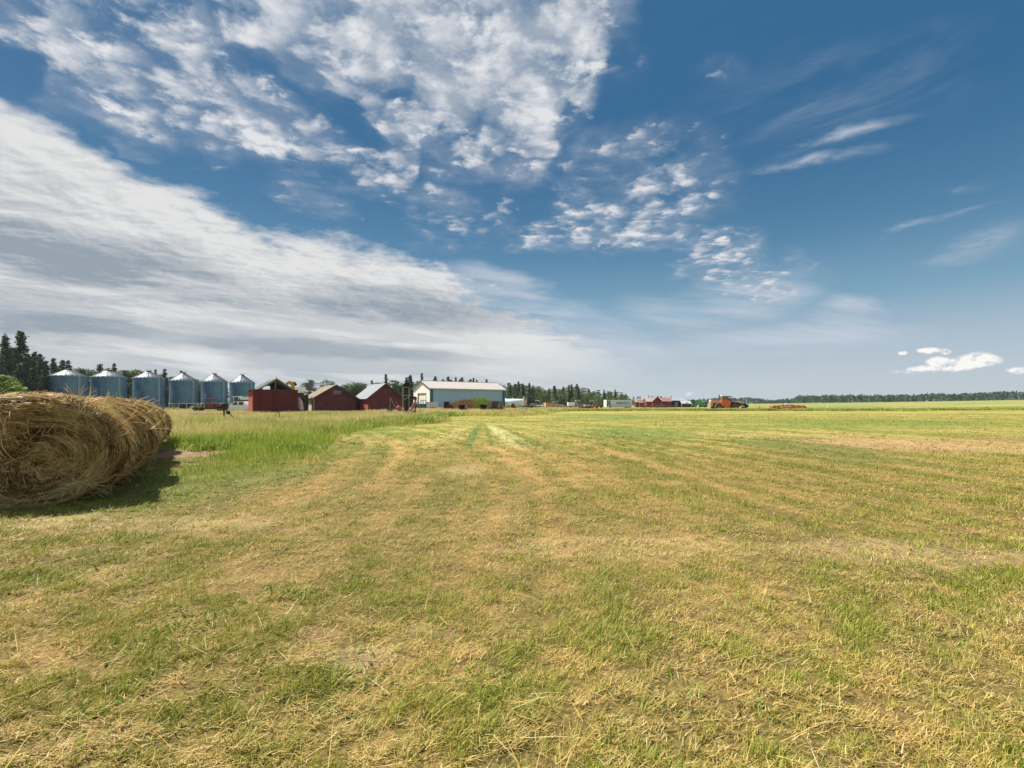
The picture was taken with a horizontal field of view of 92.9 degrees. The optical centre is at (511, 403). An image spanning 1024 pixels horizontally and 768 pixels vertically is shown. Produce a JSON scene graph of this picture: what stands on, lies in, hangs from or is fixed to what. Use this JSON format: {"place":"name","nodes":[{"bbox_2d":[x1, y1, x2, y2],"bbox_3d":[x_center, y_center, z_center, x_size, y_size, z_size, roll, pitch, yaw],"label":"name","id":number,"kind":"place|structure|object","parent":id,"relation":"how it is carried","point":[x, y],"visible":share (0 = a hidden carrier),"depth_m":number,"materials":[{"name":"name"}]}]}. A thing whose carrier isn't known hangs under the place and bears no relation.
{"place":"outdoors","nodes":[
{"label":"outdoors","id":0,"kind":"place"},
{"bbox_2d":[131,406,579,492],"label":"tall grass","id":1,"kind":"structure","parent":0,"point":[286,430],"depth_m":26.12,"materials":[{"name":"green plant"}]},
{"bbox_2d":[0,400,1023,767],"bbox_3d":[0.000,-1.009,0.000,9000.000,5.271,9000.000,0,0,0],"label":"ground","id":2,"kind":"structure","parent":0,"point":[452,574],"depth_m":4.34,"materials":[{"name":"plant"}]},
{"bbox_2d":[0,359,11,392],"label":"spruce tree","id":3,"kind":"object","parent":2,"relation":"on","point":[3,371],"visible":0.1,"depth_m":84.03,"materials":[{"name":"green plant"}]},
{"bbox_2d":[0,333,15,378],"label":"spruce tree","id":4,"kind":"object","parent":2,"relation":"on","point":[6,351],"visible":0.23,"depth_m":87.91,"materials":[{"name":"green plant"}]},
{"bbox_2d":[0,375,26,395],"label":"green bush","id":5,"kind":"object","parent":2,"relation":"on","point":[5,384],"visible":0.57,"depth_m":60.04,"materials":[{"name":"green plant"}]},
{"bbox_2d":[9,363,32,387],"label":"spruce tree","id":6,"kind":"object","parent":2,"relation":"on","point":[18,371],"visible":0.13,"depth_m":85.83,"materials":[{"name":"green plant"}]},
{"bbox_2d":[8,331,38,384],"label":"spruce tree","id":7,"kind":"object","parent":2,"relation":"on","point":[20,350],"visible":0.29,"depth_m":89.73,"materials":[{"name":"green plant"}]},
{"bbox_2d":[25,351,38,384],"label":"spruce tree","id":8,"kind":"object","parent":2,"relation":"on","point":[33,355],"visible":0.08,"depth_m":91.86,"materials":[{"name":"green plant"}]},
{"bbox_2d":[24,367,46,392],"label":"spruce tree","id":9,"kind":"object","parent":2,"relation":"on","point":[33,375],"visible":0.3,"depth_m":85.84,"materials":[{"name":"green plant"}]},
{"bbox_2d":[31,354,50,393],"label":"spruce tree","id":10,"kind":"object","parent":2,"relation":"on","point":[41,372],"visible":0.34,"depth_m":89.86,"materials":[{"name":"green plant"}]},
{"bbox_2d":[42,360,50,386],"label":"spruce tree","id":11,"kind":"object","parent":2,"relation":"on","point":[48,372],"visible":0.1,"depth_m":99.97,"materials":[{"name":"green plant"}]},
{"bbox_2d":[49,358,58,373],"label":"spruce tree","id":12,"kind":"object","parent":2,"relation":"on","point":[53,366],"visible":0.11,"depth_m":107.84,"materials":[{"name":"green plant"}]},
{"bbox_2d":[57,360,65,370],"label":"spruce tree","id":13,"kind":"object","parent":2,"relation":"on","point":[62,364],"visible":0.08,"depth_m":119.78,"materials":[{"name":"green plant"}]},
{"bbox_2d":[47,367,88,396],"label":"grain bin","id":14,"kind":"object","parent":2,"relation":"on","point":[68,376],"visible":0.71,"depth_m":91.19,"materials":[{"name":"metal"}]},
{"bbox_2d":[65,360,71,369],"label":"spruce tree","id":15,"kind":"object","parent":2,"relation":"on","point":[68,362],"visible":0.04,"depth_m":121.94,"materials":[{"name":"green plant"}]},
{"bbox_2d":[0,375,146,508],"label":"hay bale","id":16,"kind":"object","parent":2,"relation":"on","point":[60,448],"visible":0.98,"depth_m":7.61},
{"bbox_2d":[74,367,91,390],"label":"leafy tree","id":17,"kind":"object","parent":2,"relation":"on","point":[82,370],"visible":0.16,"depth_m":123.78,"materials":[{"name":"green plant"}]},
{"bbox_2d":[95,364,102,372],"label":"spruce tree","id":18,"kind":"object","parent":2,"relation":"on","point":[99,367],"visible":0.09,"depth_m":131.93,"materials":[{"name":"green plant"}]},
{"bbox_2d":[89,369,126,398],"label":"grain bin","id":19,"kind":"object","parent":2,"relation":"on","point":[111,382],"visible":0.74,"depth_m":97.66,"materials":[{"name":"metal"}]},
{"bbox_2d":[111,363,116,371],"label":"spruce tree","id":20,"kind":"object","parent":2,"relation":"on","point":[114,368],"visible":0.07,"depth_m":133.94,"materials":[{"name":"green plant"}]},
{"bbox_2d":[74,384,168,463],"bbox_3d":[-10.426,0.561,12.502,2.737,2.063,2.152,0,0,-35],"label":"hay bale","id":21,"kind":"object","parent":2,"relation":"on","point":[141,408],"visible":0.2,"depth_m":12.56},
{"bbox_2d":[76,391,167,483],"bbox_3d":[-8.533,0.618,9.745,2.824,1.966,2.110,0,0,-34],"label":"hay bale","id":22,"kind":"object","parent":2,"relation":"on","point":[148,437],"visible":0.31,"depth_m":9.65},
{"bbox_2d":[122,370,131,398],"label":"spruce tree","id":23,"kind":"object","parent":2,"relation":"on","point":[125,375],"visible":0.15,"depth_m":132.01,"materials":[{"name":"green plant"}]},
{"bbox_2d":[125,370,136,394],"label":"leafy tree","id":24,"kind":"object","parent":2,"relation":"on","point":[127,373],"visible":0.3,"depth_m":132.41,"materials":[{"name":"green plant"}]},
{"bbox_2d":[96,390,171,450],"bbox_3d":[-12.286,0.576,15.300,2.737,2.063,2.152,0,0,-34],"label":"hay bale","id":25,"kind":"object","parent":2,"relation":"on","point":[165,424],"visible":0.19,"depth_m":15.44},
{"bbox_2d":[130,369,143,398],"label":"leafy tree","id":26,"kind":"object","parent":2,"relation":"on","point":[138,371],"visible":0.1,"depth_m":135.49,"materials":[{"name":"green plant"}]},
{"bbox_2d":[118,396,171,435],"bbox_3d":[-15.131,0.580,19.462,2.737,2.063,2.152,0,0,-33],"label":"hay bale","id":27,"kind":"object","parent":2,"relation":"on","point":[154,405],"visible":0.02,"depth_m":19.62},
{"bbox_2d":[132,370,165,408],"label":"grain bin","id":28,"kind":"object","parent":2,"relation":"on","point":[150,384],"visible":0.77,"depth_m":104.22,"materials":[{"name":"metal"}]},
{"bbox_2d":[147,403,175,442],"bbox_3d":[-14.052,0.741,18.119,2.887,1.763,2.094,0,0,-30],"label":"hay bale","id":29,"kind":"object","parent":2,"relation":"on","point":[169,421],"visible":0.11,"depth_m":18.52},
{"bbox_2d":[161,368,171,407],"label":"spruce tree","id":30,"kind":"object","parent":2,"relation":"on","point":[163,374],"visible":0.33,"depth_m":140.87,"materials":[{"name":"green plant"}]},
{"bbox_2d":[165,377,171,407],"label":"leafy tree","id":31,"kind":"object","parent":2,"relation":"on","point":[167,384],"visible":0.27,"depth_m":140.18,"materials":[{"name":"green plant"}]},
{"bbox_2d":[168,371,198,408],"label":"grain bin","id":32,"kind":"object","parent":2,"relation":"on","point":[183,390],"visible":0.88,"depth_m":110.74,"materials":[{"name":"metal"}]},
{"bbox_2d":[195,379,200,406],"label":"leafy tree","id":33,"kind":"object","parent":2,"relation":"on","point":[199,383],"visible":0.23,"depth_m":150.03,"materials":[{"name":"green plant"}]},
{"bbox_2d":[189,398,228,410],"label":"farm truck","id":34,"kind":"object","parent":2,"relation":"on","point":[213,406],"visible":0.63,"depth_m":83.20,"materials":[{"name":"metal"}]},
{"bbox_2d":[200,373,227,406],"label":"grain bin","id":35,"kind":"object","parent":2,"relation":"on","point":[214,386],"visible":0.78,"depth_m":117.25,"materials":[{"name":"metal"}]},
{"bbox_2d":[227,401,247,410],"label":"pickup truck","id":36,"kind":"object","parent":2,"relation":"on","point":[238,405],"visible":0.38,"depth_m":91.05,"materials":[{"name":"white paint"}]},
{"bbox_2d":[232,396,247,402],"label":"camper","id":37,"kind":"object","parent":2,"relation":"on","point":[238,398],"visible":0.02,"depth_m":105.28,"materials":[{"name":"white paint"}]},
{"bbox_2d":[229,374,254,405],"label":"grain bin","id":38,"kind":"object","parent":2,"relation":"on","point":[241,384],"visible":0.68,"depth_m":123.63,"materials":[{"name":"metal"}]},
{"bbox_2d":[220,403,283,418],"bbox_3d":[-22.500,0.738,42.106,5.413,1.656,0.592,0,0,-2],"label":"seed drill frame","id":39,"kind":"object","parent":2,"relation":"on","point":[223,405],"visible":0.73,"depth_m":41.95,"materials":[{"name":"metal"}]},
{"bbox_2d":[246,377,298,412],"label":"wooden shed","id":40,"kind":"structure","parent":2,"relation":"on","point":[281,396],"depth_m":68.93,"materials":[{"name":"red wood"}]},
{"bbox_2d":[285,381,296,388],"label":"excavator","id":41,"kind":"object","parent":2,"relation":"on","point":[293,384],"visible":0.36,"depth_m":104.73,"materials":[{"name":"metal"}]},
{"bbox_2d":[298,399,303,411],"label":"covered barrel","id":42,"kind":"object","parent":2,"relation":"on","point":[300,406],"visible":0.67,"depth_m":71.22,"materials":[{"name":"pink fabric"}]},
{"bbox_2d":[298,391,310,410],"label":"lean to","id":43,"kind":"object","parent":2,"relation":"on","point":[305,399],"visible":0.66,"depth_m":78.09,"materials":[{"name":"brown wood"}]},
{"bbox_2d":[295,383,321,399],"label":"farm house","id":44,"kind":"structure","parent":2,"relation":"on","point":[308,387],"depth_m":153.42,"materials":[{"name":"grey"}]},
{"bbox_2d":[322,379,332,386],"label":"leafy tree","id":45,"kind":"object","parent":2,"relation":"on","point":[326,381],"visible":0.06,"depth_m":172.23,"materials":[{"name":"green plant"}]},
{"bbox_2d":[309,385,359,411],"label":"wooden shed","id":46,"kind":"structure","parent":2,"relation":"on","point":[333,398],"depth_m":80.01,"materials":[{"name":"red wood"}]},
{"bbox_2d":[346,382,361,395],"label":"leafy tree","id":47,"kind":"object","parent":2,"relation":"on","point":[352,388],"visible":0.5,"depth_m":148.90,"materials":[{"name":"green plant"}]},
{"bbox_2d":[349,382,366,395],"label":"leafy tree","id":48,"kind":"object","parent":2,"relation":"on","point":[361,386],"visible":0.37,"depth_m":151.34,"materials":[{"name":"green plant"}]},
{"bbox_2d":[164,408,581,452],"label":"thistle clumps","id":49,"kind":"object","parent":2,"relation":"on","point":[200,446],"visible":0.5,"depth_m":19.90,"materials":[{"name":"green plant"}]},
{"bbox_2d":[356,383,403,410],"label":"wooden shed","id":50,"kind":"structure","parent":2,"relation":"on","point":[375,397],"depth_m":81.83,"materials":[{"name":"wood"}]},
{"bbox_2d":[386,403,401,409],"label":"loading frame","id":51,"kind":"object","parent":2,"relation":"on","point":[392,405],"visible":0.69,"depth_m":66.01,"materials":[{"name":"brown wood"}]},
{"bbox_2d":[389,380,400,394],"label":"leafy tree","id":52,"kind":"object","parent":2,"relation":"on","point":[392,381],"visible":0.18,"depth_m":195.65,"materials":[{"name":"green plant"}]},
{"bbox_2d":[387,397,403,413],"bbox_3d":[-15.533,0.342,64.994,2.418,2.487,0.631,0,0,0],"label":"rusty implement","id":53,"kind":"object","parent":2,"relation":"on","point":[398,408],"visible":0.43,"depth_m":64.94,"materials":[{"name":"metal"}]},
{"bbox_2d":[390,381,402,392],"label":"leafy tree","id":54,"kind":"object","parent":2,"relation":"on","point":[395,386],"visible":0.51,"depth_m":195.49,"materials":[{"name":"green plant"}]},
{"bbox_2d":[398,383,410,405],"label":"leafy tree","id":55,"kind":"object","parent":2,"relation":"on","point":[401,384],"visible":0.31,"depth_m":197.01,"materials":[{"name":"green plant"}]},
{"bbox_2d":[403,375,413,406],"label":"spruce tree","id":56,"kind":"object","parent":2,"relation":"on","point":[411,392],"visible":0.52,"depth_m":199.60,"materials":[{"name":"green plant"}]},
{"bbox_2d":[401,383,421,411],"bbox_3d":[-12.986,-0.528,63.047,2.590,4.400,0.900,0,0,-8],"label":"elevator leg","id":57,"kind":"object","parent":2,"relation":"on","point":[407,395],"visible":0.91,"depth_m":62.79,"materials":[{"name":"metal"}]},
{"bbox_2d":[408,402,416,412],"bbox_3d":[-12.707,0.660,62.031,1.295,1.838,0.740,0,0,-20],"label":"rusty auger","id":58,"kind":"object","parent":2,"relation":"on","point":[413,406],"visible":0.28,"depth_m":61.89,"materials":[{"name":"metal"}]},
{"bbox_2d":[412,400,437,408],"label":"farm truck","id":59,"kind":"object","parent":2,"relation":"on","point":[431,404],"visible":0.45,"depth_m":110.14,"materials":[{"name":"metal"}]},
{"bbox_2d":[444,402,449,408],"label":"feed bin","id":60,"kind":"object","parent":2,"relation":"on","point":[446,404],"visible":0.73,"depth_m":96.76,"materials":[{"name":"brown metal"}]},
{"bbox_2d":[412,380,506,406],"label":"steel shed","id":61,"kind":"structure","parent":2,"relation":"on","point":[440,392],"depth_m":125.49,"materials":[{"name":"metal"}]},
{"bbox_2d":[418,394,425,403],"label":"overhead door","id":62,"kind":"structure","parent":61,"relation":"in","point":[420,396],"depth_m":123.77,"materials":[{"name":"white metal"}]},
{"bbox_2d":[458,404,467,409],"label":"feed bin","id":63,"kind":"object","parent":2,"relation":"on","point":[463,406],"visible":0.73,"depth_m":84.61,"materials":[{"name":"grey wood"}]},
{"bbox_2d":[480,404,489,409],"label":"feed bin","id":64,"kind":"object","parent":2,"relation":"on","point":[484,406],"visible":0.7,"depth_m":86.53,"materials":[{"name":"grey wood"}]},
{"bbox_2d":[489,401,502,409],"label":"farm tractor","id":65,"kind":"object","parent":2,"relation":"on","point":[496,405],"visible":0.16,"depth_m":87.28,"materials":[{"name":"metal"}]},
{"bbox_2d":[505,385,514,396],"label":"leafy tree","id":66,"kind":"object","parent":2,"relation":"on","point":[511,391],"visible":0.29,"depth_m":225.17,"materials":[{"name":"green plant"}]},
{"bbox_2d":[508,383,511,398],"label":"spruce tree","id":67,"kind":"object","parent":2,"relation":"on","point":[509,391],"visible":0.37,"depth_m":204.78,"materials":[{"name":"green plant"}]},
{"bbox_2d":[0,432,1023,767],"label":"grass tufts","id":68,"kind":"object","parent":2,"relation":"on","point":[404,752],"visible":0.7,"depth_m":3.07,"materials":[{"name":"plant"}]},
{"bbox_2d":[2,484,1021,767],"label":"broad weeds","id":69,"kind":"object","parent":2,"relation":"on","point":[168,632],"visible":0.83,"depth_m":3.13,"materials":[{"name":"green plant"}]},
{"bbox_2d":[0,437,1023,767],"bbox_3d":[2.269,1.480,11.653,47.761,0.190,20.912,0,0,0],"label":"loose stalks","id":70,"kind":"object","parent":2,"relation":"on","point":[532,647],"visible":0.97,"depth_m":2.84,"materials":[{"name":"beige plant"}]},
{"bbox_2d":[505,398,522,406],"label":"storage tank","id":71,"kind":"object","parent":2,"relation":"on","point":[509,402],"visible":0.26,"depth_m":151.08,"materials":[{"name":"metal"}]},
{"bbox_2d":[515,381,522,398],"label":"spruce tree","id":72,"kind":"object","parent":2,"relation":"on","point":[518,388],"visible":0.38,"depth_m":204.72,"materials":[{"name":"green plant"}]},
{"bbox_2d":[520,385,525,397],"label":"spruce tree","id":73,"kind":"object","parent":2,"relation":"on","point":[523,389],"visible":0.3,"depth_m":207.81,"materials":[{"name":"green plant"}]},
{"bbox_2d":[520,394,532,407],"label":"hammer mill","id":74,"kind":"object","parent":2,"relation":"on","point":[526,401],"visible":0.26,"depth_m":119.72,"materials":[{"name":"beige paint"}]},
{"bbox_2d":[526,383,532,402],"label":"spruce tree","id":75,"kind":"object","parent":2,"relation":"on","point":[529,390],"visible":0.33,"depth_m":205.80,"materials":[{"name":"green plant"}]},
{"bbox_2d":[532,386,542,403],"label":"leafy tree","id":76,"kind":"object","parent":2,"relation":"on","point":[540,389],"visible":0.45,"depth_m":204.62,"materials":[{"name":"green plant"}]},
{"bbox_2d":[536,394,546,404],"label":"leafy tree","id":77,"kind":"object","parent":2,"relation":"on","point":[541,397],"visible":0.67,"depth_m":201.03,"materials":[{"name":"green plant"}]},
{"bbox_2d":[544,401,563,406],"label":"farm truck","id":78,"kind":"object","parent":2,"relation":"on","point":[552,404],"visible":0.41,"depth_m":149.12,"materials":[{"name":"metal"}]},
{"bbox_2d":[552,385,558,402],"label":"spruce tree","id":79,"kind":"object","parent":2,"relation":"on","point":[554,392],"visible":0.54,"depth_m":211.83,"materials":[{"name":"green plant"}]},
{"bbox_2d":[565,385,570,404],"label":"spruce tree","id":80,"kind":"object","parent":2,"relation":"on","point":[568,395],"visible":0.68,"depth_m":204.86,"materials":[{"name":"green plant"}]},
{"bbox_2d":[567,402,574,405],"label":"farm wagon","id":81,"kind":"object","parent":2,"relation":"on","point":[570,403],"visible":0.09,"depth_m":169.10,"materials":[{"name":"white paint"}]},
{"bbox_2d":[570,384,574,399],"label":"spruce tree","id":82,"kind":"object","parent":2,"relation":"on","point":[571,391],"visible":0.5,"depth_m":205.87,"materials":[{"name":"green plant"}]},
{"bbox_2d":[576,387,581,403],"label":"spruce tree","id":83,"kind":"object","parent":2,"relation":"on","point":[578,393],"visible":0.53,"depth_m":207.84,"materials":[{"name":"green plant"}]},
{"bbox_2d":[587,392,595,399],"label":"leafy tree","id":84,"kind":"object","parent":2,"relation":"on","point":[590,395],"visible":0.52,"depth_m":216.97,"materials":[{"name":"green plant"}]},
{"bbox_2d":[594,396,601,406],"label":"leafy tree","id":85,"kind":"object","parent":2,"relation":"on","point":[597,401],"visible":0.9,"depth_m":204.94,"materials":[{"name":"green plant"}]},
{"bbox_2d":[604,400,631,407],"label":"semi trailer","id":86,"kind":"object","parent":2,"relation":"on","point":[618,403],"visible":1,"depth_m":187.12,"materials":[{"name":"metal"}]},
{"bbox_2d":[634,399,641,406],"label":"granary","id":87,"kind":"structure","parent":2,"relation":"on","point":[636,401],"depth_m":208.04,"materials":[{"name":"red wood"}]},
{"bbox_2d":[643,398,661,406],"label":"granary","id":88,"kind":"structure","parent":2,"relation":"on","point":[647,401],"depth_m":200.50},
{"bbox_2d":[652,397,662,406],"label":"granary","id":89,"kind":"structure","parent":2,"relation":"on","point":[657,400],"depth_m":197.74,"materials":[{"name":"red wood"}]},
{"bbox_2d":[662,398,672,406],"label":"granary","id":90,"kind":"structure","parent":2,"relation":"on","point":[667,401],"depth_m":199.85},
{"bbox_2d":[662,397,687,406],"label":"open machine shed","id":91,"kind":"structure","parent":2,"relation":"on","point":[675,402],"depth_m":204.99,"materials":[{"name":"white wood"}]},
{"bbox_2d":[679,401,691,406],"bbox_3d":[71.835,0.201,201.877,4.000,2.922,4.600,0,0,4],"label":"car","id":92,"kind":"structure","parent":2,"relation":"on","point":[685,403],"depth_m":199.98,"materials":[{"name":"white metal"}]},
{"bbox_2d":[690,399,705,406],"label":"combine harvester","id":93,"kind":"object","parent":2,"relation":"on","point":[695,403],"visible":0.89,"depth_m":204.22,"materials":[{"name":"green paint"}]},
{"bbox_2d":[709,395,741,408],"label":"articulated tractor","id":94,"kind":"object","parent":2,"relation":"on","point":[724,401],"visible":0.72,"depth_m":112.09,"materials":[{"name":"metal"}]},
{"bbox_2d":[765,404,805,408],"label":"folded cultivator","id":95,"kind":"object","parent":2,"relation":"on","point":[787,406],"visible":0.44,"depth_m":110.87,"materials":[{"name":"orange paint"}]},
{"bbox_2d":[630,390,1023,403],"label":"distant wood","id":96,"kind":"object","parent":2,"relation":"on","point":[978,396],"visible":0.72,"depth_m":537.10,"materials":[{"name":"green plant"}]},
{"bbox_2d":[0,0,1023,403],"label":"sky","id":97,"kind":"structure","parent":0,"point":[774,200],"materials":[{"name":"blue"}]},
{"bbox_2d":[574,401,583,407],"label":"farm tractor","id":98,"kind":"object","parent":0,"point":[576,402],"visible":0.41,"depth_m":171.41,"materials":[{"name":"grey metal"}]},
{"bbox_2d":[699,407,819,410],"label":"machine side grass","id":99,"kind":"structure","parent":0,"point":[741,409],"depth_m":108.67,"materials":[{"name":"green plant"}]},
{"bbox_2d":[562,406,1023,410],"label":"field edge grass","id":100,"kind":"structure","parent":0,"point":[820,409],"depth_m":109.08,"materials":[{"name":"green plant"}]},
{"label":"earth mound","id":101,"kind":"structure","parent":0,"visible":0},
{"bbox_2d":[443,396,504,409],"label":"bushes","id":102,"kind":"object","parent":101,"relation":"on","point":[478,401],"visible":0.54,"depth_m":97.12,"materials":[{"name":"green plant"}]}
]}

